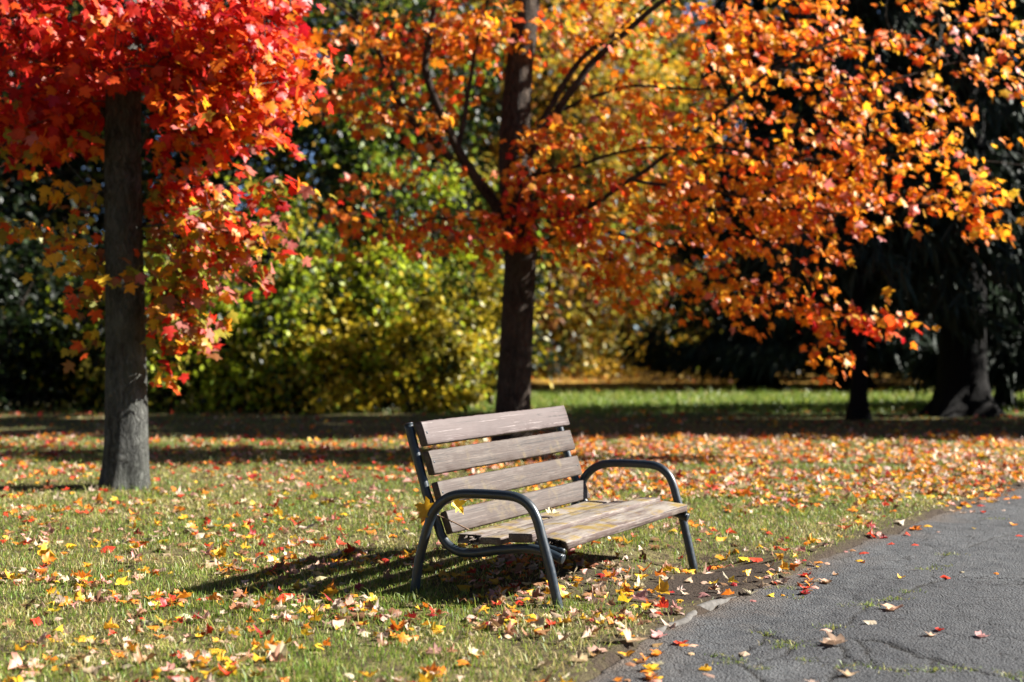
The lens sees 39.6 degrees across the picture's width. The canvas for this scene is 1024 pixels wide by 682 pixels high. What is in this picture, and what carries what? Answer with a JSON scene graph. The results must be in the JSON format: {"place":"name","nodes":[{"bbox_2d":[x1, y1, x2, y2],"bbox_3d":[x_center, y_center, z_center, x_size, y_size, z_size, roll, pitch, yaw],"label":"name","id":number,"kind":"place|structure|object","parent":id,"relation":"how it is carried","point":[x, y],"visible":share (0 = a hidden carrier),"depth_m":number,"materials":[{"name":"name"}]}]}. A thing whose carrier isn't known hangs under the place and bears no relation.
{"place":"outdoors","nodes":[
{"label":"outdoors","id":0,"kind":"place"},
{"bbox_2d":[0,331,1023,681],"bbox_3d":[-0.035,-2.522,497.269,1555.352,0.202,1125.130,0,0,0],"label":"ground","id":1,"kind":"structure","parent":0,"point":[594,667],"depth_m":10.32,"materials":[{"name":"plant"}]},
{"bbox_2d":[8,652,26,669],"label":"fallen leaf","id":2,"kind":"object","parent":1,"relation":"on","point":[15,661],"visible":0.88,"depth_m":6.32,"materials":[{"name":"plant"}]},
{"bbox_2d":[28,657,45,671],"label":"fallen leaf","id":3,"kind":"object","parent":1,"relation":"on","point":[35,663],"visible":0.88,"depth_m":6.29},
{"bbox_2d":[31,632,47,646],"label":"fallen leaf","id":4,"kind":"object","parent":1,"relation":"on","point":[41,639],"visible":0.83,"depth_m":6.75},
{"bbox_2d":[37,541,53,556],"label":"fallen leaf","id":5,"kind":"object","parent":1,"relation":"on","point":[44,550],"visible":0.85,"depth_m":9.27,"materials":[{"name":"plant"}]},
{"bbox_2d":[42,552,56,563],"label":"fallen leaf","id":6,"kind":"object","parent":1,"relation":"on","point":[46,557],"visible":0.95,"depth_m":9.03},
{"bbox_2d":[0,181,103,412],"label":"bush","id":7,"kind":"object","parent":1,"relation":"on","point":[27,248],"visible":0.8,"depth_m":25.46,"materials":[{"name":"green plant"}]},
{"bbox_2d":[0,6,161,269],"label":"distant tree","id":8,"kind":"object","parent":1,"relation":"on","point":[89,174],"visible":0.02,"depth_m":52.28,"materials":[{"name":"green plant"}]},
{"bbox_2d":[1,246,160,410],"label":"shrub","id":9,"kind":"object","parent":1,"relation":"on","point":[81,397],"visible":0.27,"depth_m":26.30,"materials":[{"name":"green plant"}]},
{"bbox_2d":[82,664,103,676],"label":"fallen leaf","id":10,"kind":"object","parent":1,"relation":"on","point":[92,668],"visible":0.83,"depth_m":6.16,"materials":[{"name":"plant"}]},
{"bbox_2d":[93,588,105,602],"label":"fallen leaf","id":11,"kind":"object","parent":1,"relation":"on","point":[97,598],"visible":1,"depth_m":7.68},
{"bbox_2d":[0,205,202,412],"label":"bush","id":12,"kind":"object","parent":1,"relation":"on","point":[57,293],"visible":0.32,"depth_m":26.32,"materials":[{"name":"green plant"}]},
{"bbox_2d":[100,546,115,552],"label":"fallen leaf","id":13,"kind":"object","parent":1,"relation":"on","point":[105,549],"visible":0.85,"depth_m":9.60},
{"bbox_2d":[0,207,216,394],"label":"bush","id":14,"kind":"object","parent":1,"relation":"on","point":[83,265],"depth_m":33.52,"materials":[{"name":"green plant"}]},
{"bbox_2d":[0,0,226,393],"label":"broadleaf tree","id":15,"kind":"object","parent":1,"relation":"on","point":[51,213],"visible":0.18,"depth_m":31.01,"materials":[{"name":"green plant"}]},
{"bbox_2d":[115,575,132,585],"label":"fallen leaf","id":16,"kind":"object","parent":1,"relation":"on","point":[120,582],"visible":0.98,"depth_m":8.27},
{"bbox_2d":[133,646,156,664],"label":"fallen leaf","id":17,"kind":"object","parent":1,"relation":"on","point":[138,656],"visible":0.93,"depth_m":6.38,"materials":[{"name":"plant"}]},
{"bbox_2d":[0,0,296,393],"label":"broadleaf tree","id":18,"kind":"object","parent":1,"relation":"on","point":[64,212],"visible":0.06,"depth_m":32.37,"materials":[{"name":"green plant"}]},
{"bbox_2d":[50,230,263,411],"bbox_3d":[-6.351,-0.645,26.227,3.673,4.021,3.613,0,0,16],"label":"shrub","id":19,"kind":"object","parent":1,"relation":"on","point":[169,398],"visible":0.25,"depth_m":25.84,"materials":[{"name":"green plant"}]},
{"bbox_2d":[155,615,171,625],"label":"fallen leaf","id":20,"kind":"object","parent":1,"relation":"on","point":[165,621],"visible":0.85,"depth_m":7.22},
{"bbox_2d":[159,598,171,606],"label":"fallen leaf","id":21,"kind":"object","parent":1,"relation":"on","point":[163,603],"visible":1,"depth_m":7.53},
{"bbox_2d":[160,661,174,670],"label":"fallen leaf","id":22,"kind":"object","parent":1,"relation":"on","point":[171,666],"visible":1,"depth_m":6.15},
{"bbox_2d":[11,185,329,379],"bbox_3d":[-8.233,-1.576,35.524,9.563,5.775,7.012,0,0,0],"label":"bush","id":23,"kind":"object","parent":1,"relation":"on","point":[267,258],"visible":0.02,"depth_m":34.27,"materials":[{"name":"green plant"}]},
{"bbox_2d":[0,0,352,490],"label":"red maple tree","id":24,"kind":"object","parent":1,"relation":"on","point":[114,47],"visible":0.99,"depth_m":12.98,"materials":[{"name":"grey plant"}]},
{"bbox_2d":[76,0,305,367],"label":"distant tree","id":25,"kind":"object","parent":1,"relation":"on","point":[202,161],"depth_m":57.60,"materials":[{"name":"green plant"}]},
{"bbox_2d":[198,665,220,678],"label":"fallen leaf","id":26,"kind":"object","parent":1,"relation":"on","point":[214,669],"visible":0.82,"depth_m":6.05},
{"bbox_2d":[208,592,222,599],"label":"fallen leaf","id":27,"kind":"object","parent":1,"relation":"on","point":[213,596],"visible":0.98,"depth_m":7.79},
{"bbox_2d":[15,0,430,392],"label":"broadleaf tree","id":28,"kind":"object","parent":1,"relation":"on","point":[144,108],"visible":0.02,"depth_m":32.77,"materials":[{"name":"green plant"}]},
{"bbox_2d":[217,650,228,661],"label":"fallen leaf","id":29,"kind":"object","parent":1,"relation":"on","point":[220,656],"visible":0.98,"depth_m":6.31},
{"bbox_2d":[216,661,236,673],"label":"fallen leaf","id":30,"kind":"object","parent":1,"relation":"on","point":[229,667],"visible":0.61,"depth_m":6.14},
{"bbox_2d":[230,588,246,600],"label":"fallen leaf","id":31,"kind":"object","parent":1,"relation":"on","point":[239,593],"visible":1,"depth_m":7.85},
{"bbox_2d":[170,281,338,412],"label":"shrub","id":32,"kind":"object","parent":1,"relation":"on","point":[236,376],"visible":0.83,"depth_m":25.57,"materials":[{"name":"green plant"}]},
{"bbox_2d":[252,623,271,637],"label":"fallen leaf","id":33,"kind":"object","parent":1,"relation":"on","point":[268,631],"visible":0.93,"depth_m":6.91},
{"bbox_2d":[264,634,277,648],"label":"fallen leaf","id":34,"kind":"object","parent":1,"relation":"on","point":[271,642],"visible":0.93,"depth_m":6.55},
{"bbox_2d":[270,642,285,661],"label":"fallen leaf","id":35,"kind":"object","parent":1,"relation":"on","point":[276,652],"visible":0.85,"depth_m":6.34,"materials":[{"name":"plant"}]},
{"bbox_2d":[266,640,290,658],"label":"fallen leaf","id":36,"kind":"object","parent":1,"relation":"on","point":[283,649],"visible":0.68,"depth_m":6.46,"materials":[{"name":"plant"}]},
{"bbox_2d":[171,159,413,409],"bbox_3d":[-4.512,-1.448,26.862,4.356,5.638,4.392,0,1,-32],"label":"shrub","id":37,"kind":"object","parent":1,"relation":"on","point":[295,273],"visible":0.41,"depth_m":26.22,"materials":[{"name":"green plant"}]},
{"bbox_2d":[162,212,428,374],"bbox_3d":[-5.613,-1.388,36.213,8.861,5.442,6.204,0,0,0],"label":"bush","id":38,"kind":"object","parent":1,"relation":"on","point":[291,260],"visible":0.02,"depth_m":35.55,"materials":[{"name":"green plant"}]},
{"bbox_2d":[236,275,410,414],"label":"shrub","id":39,"kind":"object","parent":1,"relation":"on","point":[344,395],"visible":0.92,"depth_m":25.60,"materials":[{"name":"green plant"}]},
{"bbox_2d":[233,0,426,271],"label":"distant tree","id":40,"kind":"object","parent":1,"relation":"on","point":[302,150],"visible":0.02,"depth_m":62.15,"materials":[{"name":"green plant"}]},
{"bbox_2d":[322,587,337,594],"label":"fallen leaf","id":41,"kind":"object","parent":1,"relation":"on","point":[325,591],"visible":0.98,"depth_m":7.94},
{"bbox_2d":[217,77,475,392],"bbox_3d":[-3.603,-1.911,28.843,4.920,6.529,4.527,0,1,-39],"label":"shrub","id":42,"kind":"object","parent":1,"relation":"on","point":[296,222],"visible":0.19,"depth_m":28.30,"materials":[{"name":"green plant"}]},
{"bbox_2d":[350,612,364,621],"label":"fallen leaf","id":43,"kind":"object","parent":1,"relation":"on","point":[359,615],"visible":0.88,"depth_m":7.31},
{"bbox_2d":[252,195,474,406],"bbox_3d":[-3.133,-0.727,27.193,3.767,4.150,4.372,0,1,-42],"label":"shrub","id":44,"kind":"object","parent":1,"relation":"on","point":[392,257],"visible":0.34,"depth_m":26.81,"materials":[{"name":"green plant"}]},
{"bbox_2d":[357,668,378,676],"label":"fallen leaf","id":45,"kind":"object","parent":1,"relation":"on","point":[368,674],"visible":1,"depth_m":6.03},
{"bbox_2d":[152,0,590,386],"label":"broadleaf tree","id":46,"kind":"object","parent":1,"relation":"on","point":[360,164],"visible":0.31,"depth_m":31.02,"materials":[{"name":"green plant"}]},
{"bbox_2d":[377,633,391,646],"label":"fallen leaf","id":47,"kind":"object","parent":1,"relation":"on","point":[382,642],"visible":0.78,"depth_m":6.76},
{"bbox_2d":[277,133,498,406],"bbox_3d":[-2.133,-1.309,27.755,4.614,5.356,3.472,0,0,0],"label":"shrub","id":48,"kind":"object","parent":1,"relation":"on","point":[451,189],"visible":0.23,"depth_m":27.40,"materials":[{"name":"green plant"}]},
{"bbox_2d":[383,569,395,578],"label":"fallen leaf","id":49,"kind":"object","parent":1,"relation":"on","point":[387,575],"visible":1,"depth_m":8.49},
{"bbox_2d":[388,607,401,618],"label":"fallen leaf","id":50,"kind":"object","parent":1,"relation":"on","point":[398,612],"visible":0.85,"depth_m":7.42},
{"bbox_2d":[398,632,411,644],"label":"fallen leaf","id":51,"kind":"object","parent":1,"relation":"on","point":[404,638],"visible":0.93,"depth_m":6.78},
{"bbox_2d":[280,172,558,387],"bbox_3d":[-2.889,-1.550,37.620,8.246,5.740,7.141,0,0,0],"label":"bush","id":52,"kind":"object","parent":1,"relation":"on","point":[555,273],"visible":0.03,"depth_m":36.95,"materials":[{"name":"green plant"}]},
{"bbox_2d":[282,0,566,368],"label":"distant tree","id":53,"kind":"object","parent":1,"relation":"on","point":[394,72],"depth_m":52.45,"materials":[{"name":"green plant"}]},
{"bbox_2d":[418,670,433,681],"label":"fallen leaf","id":54,"kind":"object","parent":1,"relation":"on","point":[428,677],"visible":1,"depth_m":5.94,"materials":[{"name":"plant"}]},
{"bbox_2d":[355,259,498,412],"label":"shrub","id":55,"kind":"object","parent":1,"relation":"on","point":[456,356],"visible":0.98,"depth_m":25.77,"materials":[{"name":"yellow plant"}]},
{"bbox_2d":[424,642,441,653],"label":"fallen leaf","id":56,"kind":"object","parent":1,"relation":"on","point":[429,650],"visible":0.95,"depth_m":6.51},
{"bbox_2d":[457,585,471,591],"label":"fallen leaf","id":57,"kind":"object","parent":1,"relation":"on","point":[462,587],"visible":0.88,"depth_m":8.14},
{"bbox_2d":[468,643,480,654],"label":"fallen leaf","id":58,"kind":"object","parent":1,"relation":"on","point":[473,651],"visible":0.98,"depth_m":6.48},
{"bbox_2d":[252,0,714,388],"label":"broadleaf tree","id":59,"kind":"object","parent":1,"relation":"on","point":[495,127],"visible":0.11,"depth_m":34.88,"materials":[{"name":"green plant"}]},
{"bbox_2d":[408,232,580,404],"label":"shrub","id":60,"kind":"object","parent":1,"relation":"on","point":[475,295],"visible":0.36,"depth_m":28.15,"materials":[{"name":"yellow plant"}]},
{"bbox_2d":[490,615,504,626],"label":"fallen leaf","id":61,"kind":"object","parent":1,"relation":"on","point":[499,622],"visible":1,"depth_m":7.08,"materials":[{"name":"plant"}]},
{"bbox_2d":[504,620,517,634],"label":"fallen leaf","id":62,"kind":"object","parent":1,"relation":"on","point":[510,630],"visible":1,"depth_m":6.97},
{"bbox_2d":[0,371,1023,681],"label":"leaf litter","id":63,"kind":"object","parent":1,"relation":"on","point":[746,445],"visible":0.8,"depth_m":13.10,"materials":[{"name":"plant"}]},
{"bbox_2d":[514,562,523,573],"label":"fallen leaf","id":64,"kind":"object","parent":1,"relation":"on","point":[518,568],"visible":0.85,"depth_m":8.79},
{"bbox_2d":[331,0,718,386],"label":"broadleaf tree","id":65,"kind":"object","parent":1,"relation":"on","point":[544,89],"visible":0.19,"depth_m":38.90,"materials":[{"name":"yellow plant"}]},
{"bbox_2d":[529,614,543,628],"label":"fallen leaf","id":66,"kind":"object","parent":1,"relation":"on","point":[539,621],"visible":0.95,"depth_m":7.11,"materials":[{"name":"plant"}]},
{"bbox_2d":[532,587,540,600],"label":"fallen leaf","id":67,"kind":"object","parent":1,"relation":"on","point":[536,594],"visible":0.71,"depth_m":7.87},
{"bbox_2d":[420,199,660,378],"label":"bush","id":68,"kind":"object","parent":1,"relation":"on","point":[552,361],"visible":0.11,"depth_m":43.33,"materials":[{"name":"yellow plant"}]},
{"bbox_2d":[536,658,551,667],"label":"fallen leaf","id":69,"kind":"object","parent":1,"relation":"on","point":[546,662],"visible":1,"depth_m":6.27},
{"bbox_2d":[404,405,697,607],"bbox_3d":[0.299,1.022,8.797,1.070,1.141,2.094,0,1,27],"label":"park bench","id":70,"kind":"object","parent":1,"relation":"on","point":[581,519],"visible":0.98,"depth_m":8.54,"materials":[{"name":"wood"}]},
{"bbox_2d":[414,496,432,518],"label":"caught leaf","id":71,"kind":"object","parent":70,"relation":"attached to","point":[424,508],"visible":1,"depth_m":8.04,"materials":[{"name":"plant"}]},
{"bbox_2d":[451,499,465,514],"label":"caught leaf","id":72,"kind":"object","parent":70,"relation":"hanging from","point":[457,504],"visible":0.98,"depth_m":8.02,"materials":[{"name":"plant"}]},
{"bbox_2d":[546,506,559,513],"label":"caught leaf","id":73,"kind":"object","parent":70,"relation":"on","point":[551,511],"visible":1,"depth_m":8.84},
{"bbox_2d":[497,218,642,377],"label":"gold bush","id":74,"kind":"object","parent":1,"relation":"on","point":[543,374],"visible":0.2,"depth_m":44.22,"materials":[{"name":"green plant"}]},
{"bbox_2d":[452,0,700,366],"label":"distant tree","id":75,"kind":"object","parent":1,"relation":"on","point":[619,227],"visible":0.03,"depth_m":57.16,"materials":[{"name":"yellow plant"}]},
{"bbox_2d":[567,650,587,661],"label":"fallen leaf","id":76,"kind":"object","parent":1,"relation":"on","point":[579,656],"visible":1,"depth_m":6.44,"materials":[{"name":"plant"}]},
{"bbox_2d":[405,0,769,376],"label":"broadleaf tree","id":77,"kind":"object","parent":1,"relation":"on","point":[659,74],"visible":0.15,"depth_m":46.94,"materials":[{"name":"yellow plant"}]},
{"bbox_2d":[582,625,594,637],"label":"fallen leaf","id":78,"kind":"object","parent":1,"relation":"on","point":[587,631],"visible":0.98,"depth_m":6.87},
{"bbox_2d":[588,645,607,653],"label":"fallen leaf","id":79,"kind":"object","parent":1,"relation":"on","point":[594,649],"visible":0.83,"depth_m":6.59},
{"bbox_2d":[594,585,606,595],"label":"fallen leaf","id":80,"kind":"object","parent":1,"relation":"on","point":[598,592],"visible":1,"depth_m":7.95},
{"bbox_2d":[545,257,697,367],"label":"bush","id":81,"kind":"object","parent":1,"relation":"on","point":[624,330],"visible":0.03,"depth_m":55.27,"materials":[{"name":"yellow plant"}]},
{"bbox_2d":[537,163,712,376],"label":"gold bush","id":82,"kind":"object","parent":1,"relation":"on","point":[608,349],"visible":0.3,"depth_m":45.32,"materials":[{"name":"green plant"}]},
{"bbox_2d":[618,589,632,602],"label":"fallen leaf","id":83,"kind":"object","parent":1,"relation":"on","point":[622,597],"visible":1,"depth_m":7.79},
{"bbox_2d":[623,627,645,641],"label":"fallen leaf","id":84,"kind":"object","parent":1,"relation":"on","point":[627,633],"visible":1,"depth_m":6.76,"materials":[{"name":"plant"}]},
{"bbox_2d":[630,589,647,600],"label":"fallen leaf","id":85,"kind":"object","parent":1,"relation":"on","point":[639,596],"visible":0.95,"depth_m":7.88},
{"bbox_2d":[634,575,645,588],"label":"fallen leaf","id":86,"kind":"object","parent":1,"relation":"on","point":[640,584],"visible":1,"depth_m":8.30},
{"bbox_2d":[286,0,1023,440],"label":"orange maple tree","id":87,"kind":"object","parent":1,"relation":"on","point":[514,238],"visible":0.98,"depth_m":17.07,"materials":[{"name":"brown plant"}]},
{"bbox_2d":[593,257,722,361],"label":"distant bush","id":88,"kind":"object","parent":1,"relation":"on","point":[634,325],"visible":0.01,"depth_m":65.16,"materials":[{"name":"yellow plant"}]},
{"bbox_2d":[652,576,669,593],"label":"fallen leaf","id":89,"kind":"object","parent":1,"relation":"on","point":[662,587],"visible":0.98,"depth_m":8.15,"materials":[{"name":"plant"}]},
{"bbox_2d":[655,597,668,607],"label":"fallen leaf","id":90,"kind":"object","parent":1,"relation":"on","point":[663,603],"visible":1,"depth_m":7.51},
{"bbox_2d":[536,0,817,370],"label":"broadleaf tree","id":91,"kind":"object","parent":1,"relation":"on","point":[671,6],"visible":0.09,"depth_m":51.77,"materials":[{"name":"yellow plant"}]},
{"bbox_2d":[583,0,776,341],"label":"distant tree","id":92,"kind":"object","parent":1,"relation":"on","point":[697,106],"visible":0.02,"depth_m":62.29,"materials":[{"name":"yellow plant"}]},
{"bbox_2d":[655,596,736,632],"bbox_3d":[0.959,1.490,7.553,0.099,0.131,1.315,0,1,28],"label":"path edging","id":93,"kind":"object","parent":1,"relation":"on","point":[709,605],"visible":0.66,"depth_m":7.59,"materials":[{"name":"concrete"}]},
{"bbox_2d":[625,255,786,371],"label":"gold bush","id":94,"kind":"object","parent":1,"relation":"on","point":[684,334],"visible":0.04,"depth_m":51.80,"materials":[{"name":"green plant"}]},
{"bbox_2d":[614,195,828,374],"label":"bush","id":95,"kind":"object","parent":1,"relation":"on","point":[667,318],"visible":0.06,"depth_m":45.87,"materials":[{"name":"yellow plant"}]},
{"bbox_2d":[617,0,897,388],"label":"conifer tree","id":96,"kind":"object","parent":1,"relation":"on","point":[694,355],"visible":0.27,"depth_m":37.26,"materials":[{"name":"green plant"}]},
{"bbox_2d":[700,239,920,379],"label":"bush","id":97,"kind":"object","parent":1,"relation":"on","point":[888,373],"visible":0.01,"depth_m":43.07,"materials":[{"name":"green plant"}]},
{"bbox_2d":[687,0,933,221],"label":"distant tree","id":98,"kind":"object","parent":1,"relation":"on","point":[738,82],"depth_m":52.85,"materials":[{"name":"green plant"}]},
{"bbox_2d":[697,0,938,389],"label":"conifer tree","id":99,"kind":"object","parent":1,"relation":"on","point":[779,360],"visible":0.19,"depth_m":34.76,"materials":[{"name":"green plant"}]},
{"bbox_2d":[713,0,1023,420],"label":"conifer tree","id":100,"kind":"object","parent":1,"relation":"on","point":[967,329],"visible":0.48,"depth_m":23.12,"materials":[{"name":"green plant"}]},
{"bbox_2d":[782,0,1023,417],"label":"conifer tree","id":101,"kind":"object","parent":1,"relation":"on","point":[962,388],"visible":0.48,"depth_m":24.11,"materials":[{"name":"green plant"}]},
{"bbox_2d":[813,0,1022,386],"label":"conifer tree","id":102,"kind":"object","parent":1,"relation":"on","point":[872,339],"visible":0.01,"depth_m":35.97,"materials":[{"name":"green plant"}]},
{"bbox_2d":[887,5,1023,387],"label":"conifer tree","id":103,"kind":"object","parent":1,"relation":"on","point":[986,208],"depth_m":35.38,"materials":[{"name":"green plant"}]},
{"bbox_2d":[893,101,1023,410],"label":"conifer tree","id":104,"kind":"object","parent":1,"relation":"on","point":[1005,371],"visible":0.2,"depth_m":26.62,"materials":[{"name":"green plant"}]},
{"bbox_2d":[82,0,1015,330],"label":"sky","id":105,"kind":"structure","parent":0,"point":[701,7],"materials":[{"name":"white"}]},
{"bbox_2d":[586,488,1023,681],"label":"path","id":106,"kind":"structure","parent":0,"point":[977,594],"depth_m":7.42,"materials":[{"name":"asphalt"}]},
{"bbox_2d":[642,663,659,669],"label":"fallen leaf","id":107,"kind":"object","parent":106,"relation":"on","point":[649,666],"visible":1,"depth_m":6.33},
{"bbox_2d":[651,630,666,637],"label":"fallen leaf","id":108,"kind":"object","parent":106,"relation":"on","point":[658,634],"visible":1,"depth_m":6.98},
{"bbox_2d":[820,630,847,644],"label":"fallen leaf","id":109,"kind":"object","parent":106,"relation":"on","point":[835,640],"visible":1,"depth_m":6.81,"materials":[{"name":"plant"}]},
{"bbox_2d":[704,516,1023,681],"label":"crack weeds","id":110,"kind":"object","parent":106,"relation":"on","point":[870,605],"visible":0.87,"depth_m":6.76,"materials":[{"name":"green plant"}]},
{"bbox_2d":[881,603,903,610],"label":"fallen leaf","id":111,"kind":"object","parent":106,"relation":"on","point":[889,606],"visible":1,"depth_m":7.69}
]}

